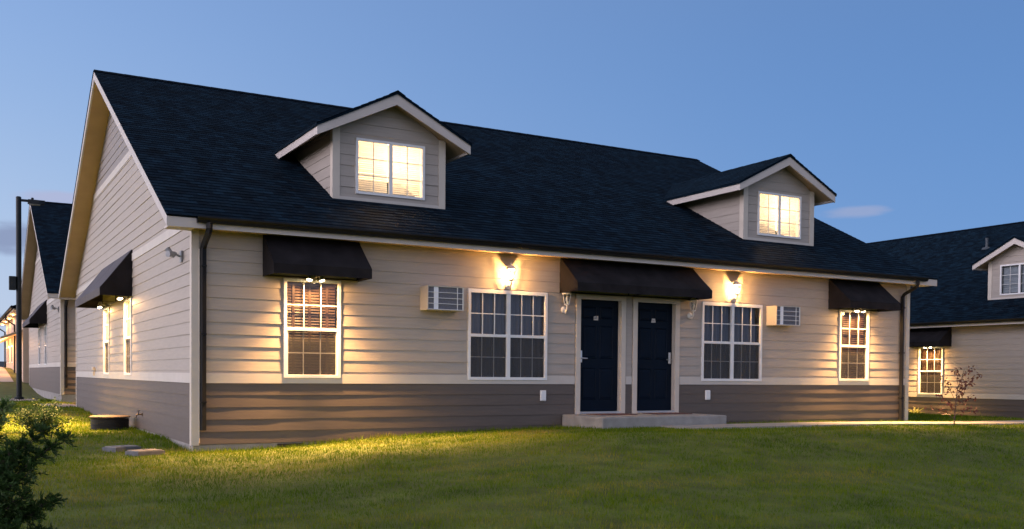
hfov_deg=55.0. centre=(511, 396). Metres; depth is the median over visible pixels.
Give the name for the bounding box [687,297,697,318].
wall lantern
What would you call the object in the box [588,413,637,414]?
doormat
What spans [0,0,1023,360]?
sky
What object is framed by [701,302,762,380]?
window
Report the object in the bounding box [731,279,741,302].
wall lantern
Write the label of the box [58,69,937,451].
house
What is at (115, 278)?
window awning
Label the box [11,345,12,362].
window
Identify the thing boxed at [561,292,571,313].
wall lantern
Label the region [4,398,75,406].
gravel
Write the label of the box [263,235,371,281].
window awning
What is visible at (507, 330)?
window
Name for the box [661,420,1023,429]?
sidewalk
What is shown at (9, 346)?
window
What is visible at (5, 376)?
driveway
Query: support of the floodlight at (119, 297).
attached to the house at (214, 339)
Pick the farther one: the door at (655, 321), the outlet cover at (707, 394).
the outlet cover at (707, 394)
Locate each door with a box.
[574,294,625,413]
[631,297,679,412]
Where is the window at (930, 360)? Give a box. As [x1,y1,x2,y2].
[918,347,942,394]
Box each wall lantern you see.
[505,263,515,289]
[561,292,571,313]
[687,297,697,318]
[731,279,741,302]
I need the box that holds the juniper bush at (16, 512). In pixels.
[0,395,76,528]
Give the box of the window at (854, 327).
[837,309,869,380]
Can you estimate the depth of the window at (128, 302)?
19.80 m
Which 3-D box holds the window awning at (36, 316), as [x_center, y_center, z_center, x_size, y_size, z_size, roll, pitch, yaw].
[-18.869,-3.276,38.822,0.604,0.934,4.450,0,1,-30]
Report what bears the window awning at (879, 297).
attached to the house at (214, 339)
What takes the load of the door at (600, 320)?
in the house at (214, 339)
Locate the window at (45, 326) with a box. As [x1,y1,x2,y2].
[44,324,46,364]
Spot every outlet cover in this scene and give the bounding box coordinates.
[540,390,545,400]
[705,390,709,399]
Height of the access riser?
0.368 m
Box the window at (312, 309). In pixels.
[280,278,340,377]
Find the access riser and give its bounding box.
[89,415,129,429]
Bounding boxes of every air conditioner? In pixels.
[420,285,463,311]
[766,305,800,325]
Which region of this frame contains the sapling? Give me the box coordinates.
[924,366,981,423]
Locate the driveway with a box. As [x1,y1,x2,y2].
[0,367,13,381]
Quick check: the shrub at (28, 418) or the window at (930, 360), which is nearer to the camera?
the shrub at (28, 418)
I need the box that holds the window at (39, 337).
[38,328,40,364]
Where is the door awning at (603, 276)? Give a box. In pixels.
[560,258,711,299]
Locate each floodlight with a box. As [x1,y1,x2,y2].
[97,302,106,308]
[117,296,127,299]
[307,275,324,281]
[853,308,865,311]
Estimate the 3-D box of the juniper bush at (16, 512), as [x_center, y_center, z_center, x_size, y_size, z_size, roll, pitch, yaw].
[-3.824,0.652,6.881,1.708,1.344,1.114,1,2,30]
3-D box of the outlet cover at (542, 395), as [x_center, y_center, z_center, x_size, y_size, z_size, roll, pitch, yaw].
[0.550,-0.024,17.363,0.116,0.190,0.042,0,1,-30]
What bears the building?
on the lawn at (8, 389)
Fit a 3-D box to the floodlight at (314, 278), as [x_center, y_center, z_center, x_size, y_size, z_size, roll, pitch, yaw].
[-3.044,-1.858,15.178,0.293,0.156,0.193,0,1,-30]
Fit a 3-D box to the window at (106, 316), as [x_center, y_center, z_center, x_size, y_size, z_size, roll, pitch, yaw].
[-9.250,-1.276,22.460,0.055,1.527,0.915,0,1,-30]
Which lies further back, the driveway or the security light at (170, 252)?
the driveway
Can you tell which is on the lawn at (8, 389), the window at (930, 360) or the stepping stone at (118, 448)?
the stepping stone at (118, 448)
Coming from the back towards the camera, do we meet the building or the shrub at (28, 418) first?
the building
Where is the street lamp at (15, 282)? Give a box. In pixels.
[9,196,44,399]
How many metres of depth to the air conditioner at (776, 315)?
19.88 m
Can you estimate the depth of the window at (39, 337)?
40.53 m
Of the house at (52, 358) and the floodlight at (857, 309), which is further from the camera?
the house at (52, 358)
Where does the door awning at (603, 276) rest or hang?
attached to the house at (214, 339)
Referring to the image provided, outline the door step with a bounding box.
[562,413,725,428]
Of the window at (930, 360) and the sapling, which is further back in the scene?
the window at (930, 360)
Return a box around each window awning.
[22,300,46,327]
[75,249,132,308]
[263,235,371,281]
[828,279,900,311]
[909,327,951,346]
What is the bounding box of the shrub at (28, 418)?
[5,395,72,431]
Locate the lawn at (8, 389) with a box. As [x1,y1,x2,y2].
[0,367,1023,528]
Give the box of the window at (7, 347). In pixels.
[6,347,7,363]
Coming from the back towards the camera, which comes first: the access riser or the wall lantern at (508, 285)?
the access riser
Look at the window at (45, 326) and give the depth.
37.85 m
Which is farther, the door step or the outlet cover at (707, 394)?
the outlet cover at (707, 394)
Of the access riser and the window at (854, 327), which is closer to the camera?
the access riser
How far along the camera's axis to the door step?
17.10 m
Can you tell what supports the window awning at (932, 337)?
attached to the house at (974, 298)
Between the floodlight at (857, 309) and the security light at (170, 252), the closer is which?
the security light at (170, 252)
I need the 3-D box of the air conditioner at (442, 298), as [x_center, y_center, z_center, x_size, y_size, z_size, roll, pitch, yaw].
[-1.152,-1.621,16.220,0.660,0.390,0.300,0,1,-30]
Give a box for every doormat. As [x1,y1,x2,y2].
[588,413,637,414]
[642,412,691,414]
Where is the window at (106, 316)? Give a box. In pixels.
[103,307,109,374]
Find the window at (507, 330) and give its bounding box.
[459,288,547,379]
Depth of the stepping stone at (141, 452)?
13.42 m
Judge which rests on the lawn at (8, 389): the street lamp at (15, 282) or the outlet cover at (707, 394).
the street lamp at (15, 282)
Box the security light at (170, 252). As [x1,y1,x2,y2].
[165,247,182,261]
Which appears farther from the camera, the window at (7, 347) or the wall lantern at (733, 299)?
the window at (7, 347)
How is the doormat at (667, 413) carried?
on the door step
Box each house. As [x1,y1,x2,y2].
[22,201,75,402]
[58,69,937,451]
[867,221,1023,417]
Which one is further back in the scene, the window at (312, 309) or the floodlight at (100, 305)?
the floodlight at (100, 305)
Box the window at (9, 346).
[8,346,9,362]
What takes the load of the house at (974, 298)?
on the lawn at (8, 389)
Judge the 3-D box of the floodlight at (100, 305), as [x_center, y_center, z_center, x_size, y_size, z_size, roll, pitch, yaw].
[-9.340,-2.095,22.386,0.193,0.156,0.293,0,1,-30]
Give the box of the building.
[0,305,28,382]

